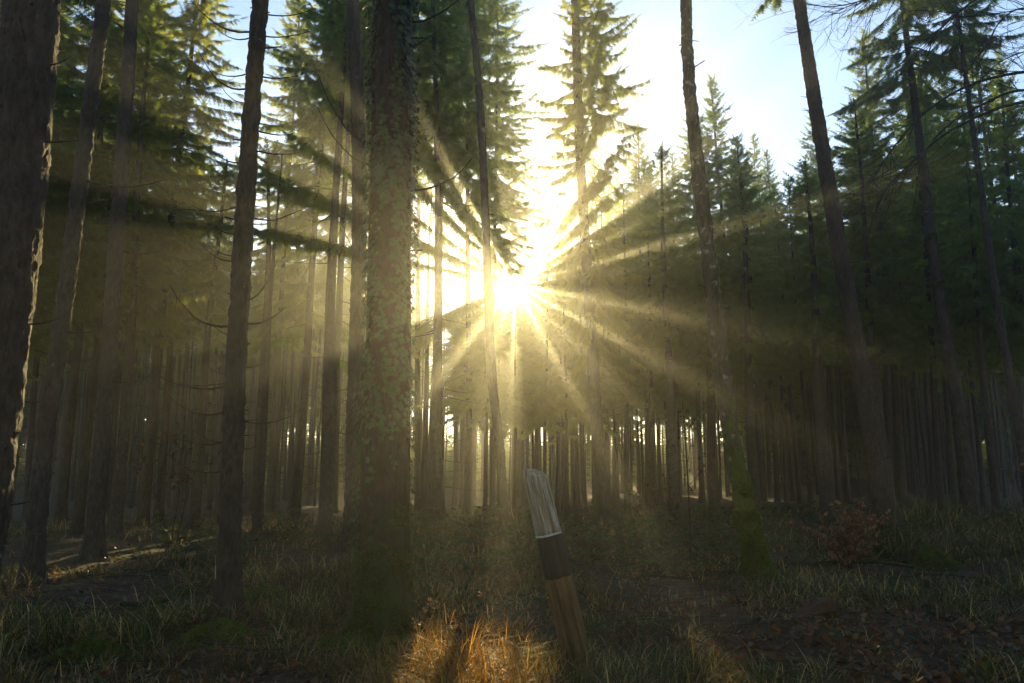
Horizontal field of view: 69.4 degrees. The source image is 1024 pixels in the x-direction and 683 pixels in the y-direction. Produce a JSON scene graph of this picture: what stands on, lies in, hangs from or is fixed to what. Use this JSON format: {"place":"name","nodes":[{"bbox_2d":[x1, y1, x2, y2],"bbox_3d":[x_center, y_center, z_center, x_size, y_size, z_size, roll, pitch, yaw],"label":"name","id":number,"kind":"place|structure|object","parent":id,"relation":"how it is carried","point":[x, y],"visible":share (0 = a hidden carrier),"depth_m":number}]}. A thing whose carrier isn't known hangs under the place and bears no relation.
{"place":"outdoors","nodes":[
{"label":"outdoors","id":0,"kind":"place"},
{"bbox_2d":[0,444,1023,682],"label":"ground","id":1,"kind":"structure","parent":0,"point":[728,502],"depth_m":9.06},
{"bbox_2d":[0,0,77,577],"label":"spruce tree","id":2,"kind":"object","parent":1,"relation":"on","point":[30,33],"visible":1,"depth_m":5.13},
{"bbox_2d":[18,2,93,519],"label":"spruce tree","id":3,"kind":"object","parent":1,"relation":"on","point":[31,428],"visible":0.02,"depth_m":26.79},
{"bbox_2d":[15,121,114,515],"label":"spruce tree","id":4,"kind":"object","parent":1,"relation":"on","point":[62,427],"visible":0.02,"depth_m":31.27},
{"bbox_2d":[0,0,133,357],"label":"spruce tree","id":5,"kind":"object","parent":1,"relation":"on","point":[50,215],"visible":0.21,"depth_m":14.72},
{"bbox_2d":[5,0,152,544],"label":"spruce tree","id":6,"kind":"object","parent":1,"relation":"on","point":[48,254],"visible":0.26,"depth_m":16.57},
{"bbox_2d":[39,636,139,671],"bbox_3d":[-3.351,2.485,5.888,0.836,0.314,0.686,0,-9,0],"label":"moss mound","id":7,"kind":"object","parent":1,"relation":"on","point":[94,643],"visible":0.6,"depth_m":5.79},
{"bbox_2d":[16,0,167,586],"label":"spruce tree","id":8,"kind":"object","parent":1,"relation":"on","point":[33,555],"visible":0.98,"depth_m":9.91},
{"bbox_2d":[30,0,166,526],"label":"spruce tree","id":9,"kind":"object","parent":1,"relation":"on","point":[61,507],"visible":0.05,"depth_m":22.02},
{"bbox_2d":[73,0,161,562],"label":"spruce tree","id":10,"kind":"object","parent":1,"relation":"on","point":[93,546],"visible":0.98,"depth_m":12.65},
{"bbox_2d":[45,3,208,538],"bbox_3d":[-8.877,-1.764,17.280,4.076,12.744,4.852,0,-9,0],"label":"spruce tree","id":11,"kind":"object","parent":1,"relation":"on","point":[131,301],"visible":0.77,"depth_m":17.07},
{"bbox_2d":[66,0,200,517],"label":"spruce tree","id":12,"kind":"object","parent":1,"relation":"on","point":[114,424],"visible":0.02,"depth_m":28.78},
{"bbox_2d":[39,0,237,534],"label":"spruce tree","id":13,"kind":"object","parent":1,"relation":"on","point":[115,30],"visible":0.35,"depth_m":19.20},
{"bbox_2d":[124,327,153,503],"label":"spruce tree","id":14,"kind":"object","parent":1,"relation":"on","point":[141,351],"visible":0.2,"depth_m":49.75},
{"bbox_2d":[125,346,225,550],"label":"beech sapling","id":15,"kind":"object","parent":1,"relation":"on","point":[183,478],"visible":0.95,"depth_m":13.18},
{"bbox_2d":[136,97,233,511],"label":"spruce tree","id":16,"kind":"object","parent":1,"relation":"on","point":[180,347],"visible":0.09,"depth_m":38.35},
{"bbox_2d":[136,137,234,520],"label":"spruce tree","id":17,"kind":"object","parent":1,"relation":"on","point":[165,423],"depth_m":23.16},
{"bbox_2d":[106,0,265,527],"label":"spruce tree","id":18,"kind":"object","parent":1,"relation":"on","point":[194,18],"visible":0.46,"depth_m":22.31},
{"bbox_2d":[157,154,256,531],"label":"spruce tree","id":19,"kind":"object","parent":1,"relation":"on","point":[215,277],"visible":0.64,"depth_m":20.12},
{"bbox_2d":[179,170,251,509],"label":"spruce tree","id":20,"kind":"object","parent":1,"relation":"on","point":[211,468],"visible":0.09,"depth_m":41.80},
{"bbox_2d":[168,617,271,649],"bbox_3d":[-2.525,2.564,6.434,1.000,0.302,0.817,0,-9,0],"label":"moss mound","id":21,"kind":"object","parent":1,"relation":"on","point":[229,628],"visible":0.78,"depth_m":6.30},
{"bbox_2d":[143,0,316,622],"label":"spruce tree","id":22,"kind":"object","parent":1,"relation":"on","point":[228,587],"visible":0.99,"depth_m":7.45},
{"bbox_2d":[196,152,284,512],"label":"spruce tree","id":23,"kind":"object","parent":1,"relation":"on","point":[216,311],"visible":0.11,"depth_m":33.44},
{"bbox_2d":[186,136,314,526],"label":"spruce tree","id":24,"kind":"object","parent":1,"relation":"on","point":[220,319],"visible":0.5,"depth_m":20.17},
{"bbox_2d":[241,299,261,502],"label":"spruce tree","id":25,"kind":"object","parent":1,"relation":"on","point":[247,477],"visible":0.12,"depth_m":48.89},
{"bbox_2d":[219,155,308,533],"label":"spruce tree","id":26,"kind":"object","parent":1,"relation":"on","point":[258,505],"visible":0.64,"depth_m":17.90},
{"bbox_2d":[243,582,292,605],"bbox_3d":[-2.712,2.780,8.071,0.832,0.316,0.670,0,-9,0],"label":"moss mound","id":27,"kind":"object","parent":1,"relation":"on","point":[263,588],"visible":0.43,"depth_m":7.96},
{"bbox_2d":[248,176,324,509],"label":"spruce tree","id":28,"kind":"object","parent":1,"relation":"on","point":[291,442],"visible":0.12,"depth_m":36.70},
{"bbox_2d":[231,0,345,511],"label":"spruce tree","id":29,"kind":"object","parent":1,"relation":"on","point":[254,333],"visible":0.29,"depth_m":34.97},
{"bbox_2d":[303,265,325,505],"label":"spruce tree","id":30,"kind":"object","parent":1,"relation":"on","point":[309,491],"visible":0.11,"depth_m":44.44},
{"bbox_2d":[280,78,369,513],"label":"spruce tree","id":31,"kind":"object","parent":1,"relation":"on","point":[322,285],"visible":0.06,"depth_m":30.26},
{"bbox_2d":[224,0,426,519],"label":"spruce tree","id":32,"kind":"object","parent":1,"relation":"on","point":[292,298],"visible":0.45,"depth_m":24.82},
{"bbox_2d":[217,0,443,484],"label":"spruce tree","id":33,"kind":"object","parent":1,"relation":"on","point":[326,138],"visible":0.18,"depth_m":20.61},
{"bbox_2d":[234,0,432,540],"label":"spruce tree","id":34,"kind":"object","parent":1,"relation":"on","point":[334,49],"visible":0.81,"depth_m":16.54},
{"bbox_2d":[335,0,366,552],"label":"spruce tree","id":35,"kind":"object","parent":1,"relation":"on","point":[358,262],"visible":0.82,"depth_m":13.73},
{"bbox_2d":[314,627,421,660],"bbox_3d":[-1.223,2.551,6.290,1.135,0.277,0.909,0,-9,0],"label":"moss mound","id":36,"kind":"object","parent":1,"relation":"on","point":[335,639],"visible":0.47,"depth_m":6.17},
{"bbox_2d":[283,17,478,326],"bbox_3d":[-4.988,-7.210,28.524,7.842,28.017,6.655,0,-9,0],"label":"spruce tree","id":37,"kind":"object","parent":1,"relation":"on","point":[302,253],"visible":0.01,"depth_m":27.91},
{"bbox_2d":[317,0,470,642],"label":"spruce tree","id":38,"kind":"object","parent":1,"relation":"on","point":[383,590],"visible":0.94,"depth_m":6.84},
{"bbox_2d":[410,180,447,511],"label":"spruce tree","id":39,"kind":"object","parent":1,"relation":"on","point":[423,480],"visible":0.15,"depth_m":31.90},
{"bbox_2d":[332,0,536,531],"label":"spruce tree","id":40,"kind":"object","parent":1,"relation":"on","point":[438,118],"visible":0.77,"depth_m":18.72},
{"bbox_2d":[411,1,472,509],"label":"spruce tree","id":41,"kind":"object","parent":1,"relation":"on","point":[417,397],"visible":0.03,"depth_m":34.12},
{"bbox_2d":[346,0,554,517],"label":"spruce tree","id":42,"kind":"object","parent":1,"relation":"on","point":[466,57],"visible":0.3,"depth_m":24.86},
{"bbox_2d":[429,302,481,508],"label":"spruce tree","id":43,"kind":"object","parent":1,"relation":"on","point":[461,474],"visible":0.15,"depth_m":34.63},
{"bbox_2d":[412,203,513,505],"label":"spruce tree","id":44,"kind":"object","parent":1,"relation":"on","point":[480,325],"visible":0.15,"depth_m":39.98},
{"bbox_2d":[417,271,509,506],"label":"spruce tree","id":45,"kind":"object","parent":1,"relation":"on","point":[456,417],"visible":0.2,"depth_m":32.47},
{"bbox_2d":[414,0,542,514],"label":"spruce tree","id":46,"kind":"object","parent":1,"relation":"on","point":[468,431],"visible":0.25,"depth_m":30.27},
{"bbox_2d":[467,0,510,533],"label":"spruce tree","id":47,"kind":"object","parent":1,"relation":"on","point":[500,457],"visible":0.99,"depth_m":16.33},
{"bbox_2d":[464,302,520,510],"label":"spruce tree","id":48,"kind":"object","parent":1,"relation":"on","point":[508,370],"visible":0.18,"depth_m":29.94},
{"bbox_2d":[443,292,547,518],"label":"spruce tree","id":49,"kind":"object","parent":1,"relation":"on","point":[482,395],"visible":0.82,"depth_m":21.80},
{"bbox_2d":[432,0,565,510],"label":"spruce tree","id":50,"kind":"object","parent":1,"relation":"on","point":[514,231],"visible":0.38,"depth_m":32.00},
{"bbox_2d":[0,485,1023,682],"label":"grass","id":51,"kind":"structure","parent":1,"relation":"on","point":[458,663],"depth_m":6.91},
{"bbox_2d":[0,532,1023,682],"bbox_3d":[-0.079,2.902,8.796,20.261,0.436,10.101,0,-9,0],"label":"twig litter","id":52,"kind":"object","parent":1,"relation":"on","point":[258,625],"visible":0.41,"depth_m":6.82},
{"bbox_2d":[0,526,1023,682],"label":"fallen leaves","id":53,"kind":"object","parent":1,"relation":"on","point":[940,675],"depth_m":5.79},
{"bbox_2d":[481,301,558,516],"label":"spruce tree","id":54,"kind":"object","parent":1,"relation":"on","point":[510,379],"visible":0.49,"depth_m":24.95},
{"bbox_2d":[17,221,1023,509],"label":"wood","id":55,"kind":"object","parent":1,"relation":"on","point":[855,443],"visible":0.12,"depth_m":60.72},
{"bbox_2d":[488,288,579,468],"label":"spruce tree","id":56,"kind":"object","parent":1,"relation":"on","point":[557,427],"visible":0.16,"depth_m":29.08},
{"bbox_2d":[523,468,591,671],"bbox_3d":[0.360,1.818,5.444,0.213,1.819,0.212,-11,-10,-10],"label":"marker post","id":57,"kind":"object","parent":1,"relation":"on","point":[566,612],"visible":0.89,"depth_m":5.41},
{"bbox_2d":[497,250,621,477],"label":"spruce tree","id":58,"kind":"object","parent":1,"relation":"on","point":[547,411],"visible":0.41,"depth_m":24.77},
{"bbox_2d":[505,253,613,511],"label":"spruce tree","id":59,"kind":"object","parent":1,"relation":"on","point":[561,464],"visible":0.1,"depth_m":28.34},
{"bbox_2d":[525,206,596,504],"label":"spruce tree","id":60,"kind":"object","parent":1,"relation":"on","point":[572,473],"visible":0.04,"depth_m":40.57},
{"bbox_2d":[512,230,630,507],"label":"spruce tree","id":61,"kind":"object","parent":1,"relation":"on","point":[572,429],"visible":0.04,"depth_m":34.70},
{"bbox_2d":[512,234,634,509],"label":"spruce tree","id":62,"kind":"object","parent":1,"relation":"on","point":[558,471],"visible":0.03,"depth_m":31.50},
{"bbox_2d":[504,254,645,512],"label":"spruce tree","id":63,"kind":"object","parent":1,"relation":"on","point":[556,392],"visible":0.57,"depth_m":23.82},
{"bbox_2d":[133,495,1023,582],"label":"bramble undergrowth","id":64,"kind":"object","parent":1,"relation":"on","point":[697,533],"visible":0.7,"depth_m":12.66},
{"bbox_2d":[529,0,656,521],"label":"spruce tree","id":65,"kind":"object","parent":1,"relation":"on","point":[593,289],"visible":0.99,"depth_m":21.71},
{"bbox_2d":[560,160,631,489],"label":"spruce tree","id":66,"kind":"object","parent":1,"relation":"on","point":[590,172],"visible":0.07,"depth_m":39.10},
{"bbox_2d":[542,238,657,512],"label":"spruce tree","id":67,"kind":"object","parent":1,"relation":"on","point":[622,385],"visible":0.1,"depth_m":25.72},
{"bbox_2d":[560,245,644,468],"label":"spruce tree","id":68,"kind":"object","parent":1,"relation":"on","point":[619,445],"visible":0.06,"depth_m":47.00},
{"bbox_2d":[558,217,647,490],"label":"spruce tree","id":69,"kind":"object","parent":1,"relation":"on","point":[615,344],"visible":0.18,"depth_m":27.03},
{"bbox_2d":[575,182,682,511],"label":"spruce tree","id":70,"kind":"object","parent":1,"relation":"on","point":[626,195],"visible":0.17,"depth_m":30.10},
{"bbox_2d":[598,460,680,532],"bbox_3d":[2.635,3.167,15.074,1.676,1.627,1.819,0,-9,0],"label":"sparse shrub","id":71,"kind":"object","parent":1,"relation":"on","point":[637,496],"visible":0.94,"depth_m":15.12},
{"bbox_2d":[606,119,695,505],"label":"spruce tree","id":72,"kind":"object","parent":1,"relation":"on","point":[638,183],"visible":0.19,"depth_m":37.25},
{"bbox_2d":[600,198,704,514],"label":"spruce tree","id":73,"kind":"object","parent":1,"relation":"on","point":[651,380],"visible":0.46,"depth_m":26.07},
{"bbox_2d":[628,160,690,502],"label":"spruce tree","id":74,"kind":"object","parent":1,"relation":"on","point":[659,471],"visible":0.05,"depth_m":39.96},
{"bbox_2d":[615,155,706,504],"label":"spruce tree","id":75,"kind":"object","parent":1,"relation":"on","point":[656,399],"visible":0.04,"depth_m":38.18},
{"bbox_2d":[610,140,727,522],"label":"spruce tree","id":76,"kind":"object","parent":1,"relation":"on","point":[666,350],"visible":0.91,"depth_m":20.85},
{"bbox_2d":[635,161,706,444],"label":"spruce tree","id":77,"kind":"object","parent":1,"relation":"on","point":[690,406],"visible":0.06,"depth_m":50.57},
{"bbox_2d":[656,151,705,470],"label":"spruce tree","id":78,"kind":"object","parent":1,"relation":"on","point":[681,387],"visible":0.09,"depth_m":47.70},
{"bbox_2d":[667,400,706,565],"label":"thin sapling","id":79,"kind":"object","parent":1,"relation":"on","point":[698,458],"visible":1,"depth_m":10.36},
{"bbox_2d":[659,111,727,502],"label":"spruce tree","id":80,"kind":"object","parent":1,"relation":"on","point":[701,498],"visible":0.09,"depth_m":40.57},
{"bbox_2d":[645,112,762,514],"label":"spruce tree","id":81,"kind":"object","parent":1,"relation":"on","point":[710,426],"visible":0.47,"depth_m":24.68},
{"bbox_2d":[679,0,777,574],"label":"mossy tree","id":82,"kind":"object","parent":1,"relation":"on","point":[754,548],"visible":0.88,"depth_m":9.45},
{"bbox_2d":[670,72,795,507],"bbox_3d":[9.206,-2.602,31.730,5.563,19.634,5.634,-1,-10,0],"label":"spruce tree","id":83,"kind":"object","parent":1,"relation":"on","point":[712,118],"visible":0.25,"depth_m":32.64},
{"bbox_2d":[683,131,805,477],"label":"spruce tree","id":84,"kind":"object","parent":1,"relation":"on","point":[737,144],"visible":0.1,"depth_m":34.84},
{"bbox_2d":[682,144,822,516],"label":"spruce tree","id":85,"kind":"object","parent":1,"relation":"on","point":[736,234],"visible":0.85,"depth_m":22.69},
{"bbox_2d":[720,166,803,512],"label":"spruce tree","id":86,"kind":"object","parent":1,"relation":"on","point":[764,268],"visible":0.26,"depth_m":26.24},
{"bbox_2d":[736,130,792,497],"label":"spruce tree","id":87,"kind":"object","parent":1,"relation":"on","point":[767,449],"visible":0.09,"depth_m":48.04},
{"bbox_2d":[735,185,811,501],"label":"spruce tree","id":88,"kind":"object","parent":1,"relation":"on","point":[772,401],"visible":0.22,"depth_m":40.63},
{"bbox_2d":[754,148,806,500],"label":"spruce tree","id":89,"kind":"object","parent":1,"relation":"on","point":[771,180],"visible":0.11,"depth_m":45.45},
{"bbox_2d":[754,182,824,503],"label":"spruce tree","id":90,"kind":"object","parent":1,"relation":"on","point":[788,383],"visible":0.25,"depth_m":37.05},
{"bbox_2d":[758,174,850,504],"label":"spruce tree","id":91,"kind":"object","parent":1,"relation":"on","point":[804,364],"visible":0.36,"depth_m":33.55},
{"bbox_2d":[785,152,834,499],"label":"spruce tree","id":92,"kind":"object","parent":1,"relation":"on","point":[827,417],"visible":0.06,"depth_m":44.37},
{"bbox_2d":[788,596,838,622],"bbox_3d":[2.683,2.440,6.606,0.472,0.231,0.222,-12,-6,-14],"label":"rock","id":93,"kind":"object","parent":1,"relation":"on","point":[825,606],"visible":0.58,"depth_m":6.57},
{"bbox_2d":[779,109,851,502],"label":"spruce tree","id":94,"kind":"object","parent":1,"relation":"on","point":[838,491],"visible":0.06,"depth_m":39.95},
{"bbox_2d":[743,159,901,525],"bbox_3d":[7.425,-0.053,18.309,3.796,9.325,3.827,0,-8,0],"label":"spruce tree","id":95,"kind":"object","parent":1,"relation":"on","point":[792,313],"visible":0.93,"depth_m":18.10},
{"bbox_2d":[791,130,861,503],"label":"spruce tree","id":96,"kind":"object","parent":1,"relation":"on","point":[824,289],"visible":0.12,"depth_m":37.27},
{"bbox_2d":[751,0,903,543],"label":"spruce tree","id":97,"kind":"object","parent":1,"relation":"on","point":[877,463],"visible":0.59,"depth_m":13.62},
{"bbox_2d":[776,497,891,570],"bbox_3d":[4.371,2.575,9.866,1.338,0.999,1.074,0,-9,0],"label":"beech shrub","id":98,"kind":"object","parent":1,"relation":"on","point":[847,530],"visible":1,"depth_m":9.78},
{"bbox_2d":[774,549,913,568],"bbox_3d":[4.447,2.970,10.059,1.846,0.260,0.610,0,-9,0],"label":"fallen branch","id":99,"kind":"object","parent":1,"relation":"on","point":[858,561],"visible":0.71,"depth_m":10.00},
{"bbox_2d":[725,0,1023,325],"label":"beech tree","id":100,"kind":"object","parent":1,"relation":"on","point":[937,137],"visible":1,"depth_m":7.94},
{"bbox_2d":[793,94,957,522],"bbox_3d":[9.293,-1.012,19.510,4.319,11.718,3.417,-1,-9,0],"label":"spruce tree","id":101,"kind":"object","parent":1,"relation":"on","point":[866,288],"visible":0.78,"depth_m":19.42},
{"bbox_2d":[816,107,934,458],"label":"spruce tree","id":102,"kind":"object","parent":1,"relation":"on","point":[853,221],"visible":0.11,"depth_m":35.32},
{"bbox_2d":[821,72,935,500],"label":"spruce tree","id":103,"kind":"object","parent":1,"relation":"on","point":[887,408],"visible":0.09,"depth_m":32.24},
{"bbox_2d":[803,27,963,509],"bbox_3d":[14.979,-3.317,29.876,6.016,20.372,6.773,0,-9,0],"label":"spruce tree","id":104,"kind":"object","parent":1,"relation":"on","point":[899,450],"visible":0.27,"depth_m":29.99},
{"bbox_2d":[826,0,999,524],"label":"spruce tree","id":105,"kind":"object","parent":1,"relation":"on","point":[958,409],"visible":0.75,"depth_m":18.81},
{"bbox_2d":[885,153,941,498],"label":"spruce tree","id":106,"kind":"object","parent":1,"relation":"on","point":[925,451],"visible":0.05,"depth_m":45.05},
{"bbox_2d":[880,92,966,501],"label":"spruce tree","id":107,"kind":"object","parent":1,"relation":"on","point":[930,443],"visible":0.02,"depth_m":37.59},
{"bbox_2d":[860,74,1001,515],"bbox_3d":[12.415,-1.549,21.584,4.799,13.508,4.863,1,-9,0],"label":"spruce tree","id":108,"kind":"object","parent":1,"relation":"on","point":[935,362],"visible":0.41,"depth_m":21.70},
{"bbox_2d":[860,62,1010,510],"bbox_3d":[14.790,-2.114,25.358,5.292,16.075,5.436,1,-9,0],"label":"spruce tree","id":109,"kind":"object","parent":1,"relation":"on","point":[950,461],"visible":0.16,"depth_m":25.31},
{"bbox_2d":[912,545,962,571],"bbox_3d":[5.853,3.018,10.250,0.754,0.427,0.604,0,-9,0],"label":"moss mound","id":110,"kind":"object","parent":1,"relation":"on","point":[931,556],"visible":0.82,"depth_m":10.13},
{"bbox_2d":[900,79,1010,508],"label":"spruce tree","id":111,"kind":"object","parent":1,"relation":"on","point":[983,499],"visible":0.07,"depth_m":28.61},
{"bbox_2d":[895,0,1023,507],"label":"spruce tree","id":112,"kind":"object","parent":1,"relation":"on","point":[1000,325],"visible":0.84,"depth_m":16.86},
{"bbox_2d":[900,90,1023,521],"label":"spruce tree","id":113,"kind":"object","parent":1,"relation":"on","point":[976,301],"visible":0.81,"depth_m":18.92},
{"bbox_2d":[943,172,997,498],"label":"spruce tree","id":114,"kind":"object","parent":1,"relation":"on","point":[971,427],"visible":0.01,"depth_m":44.69},
{"bbox_2d":[925,27,1023,507],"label":"spruce tree","id":115,"kind":"object","parent":1,"relation":"on","point":[974,97],"visible":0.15,"depth_m":28.42},
{"bbox_2d":[938,69,1023,473],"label":"spruce tree","id":116,"kind":"object","parent":1,"relation":"on","point":[1015,293],"visible":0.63,"depth_m":20.30},
{"bbox_2d":[962,172,1012,497],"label":"spruce tree","id":117,"kind":"object","parent":1,"relation":"on","point":[1004,480],"visible":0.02,"depth_m":45.33},
{"bbox_2d":[971,44,1023,386],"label":"spruce tree","id":118,"kind":"object","parent":1,"relation":"on","point":[998,100],"visible":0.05,"depth_m":36.63},
{"bbox_2d":[23,0,1023,445],"label":"sky","id":119,"kind":"structure","parent":0,"point":[763,79]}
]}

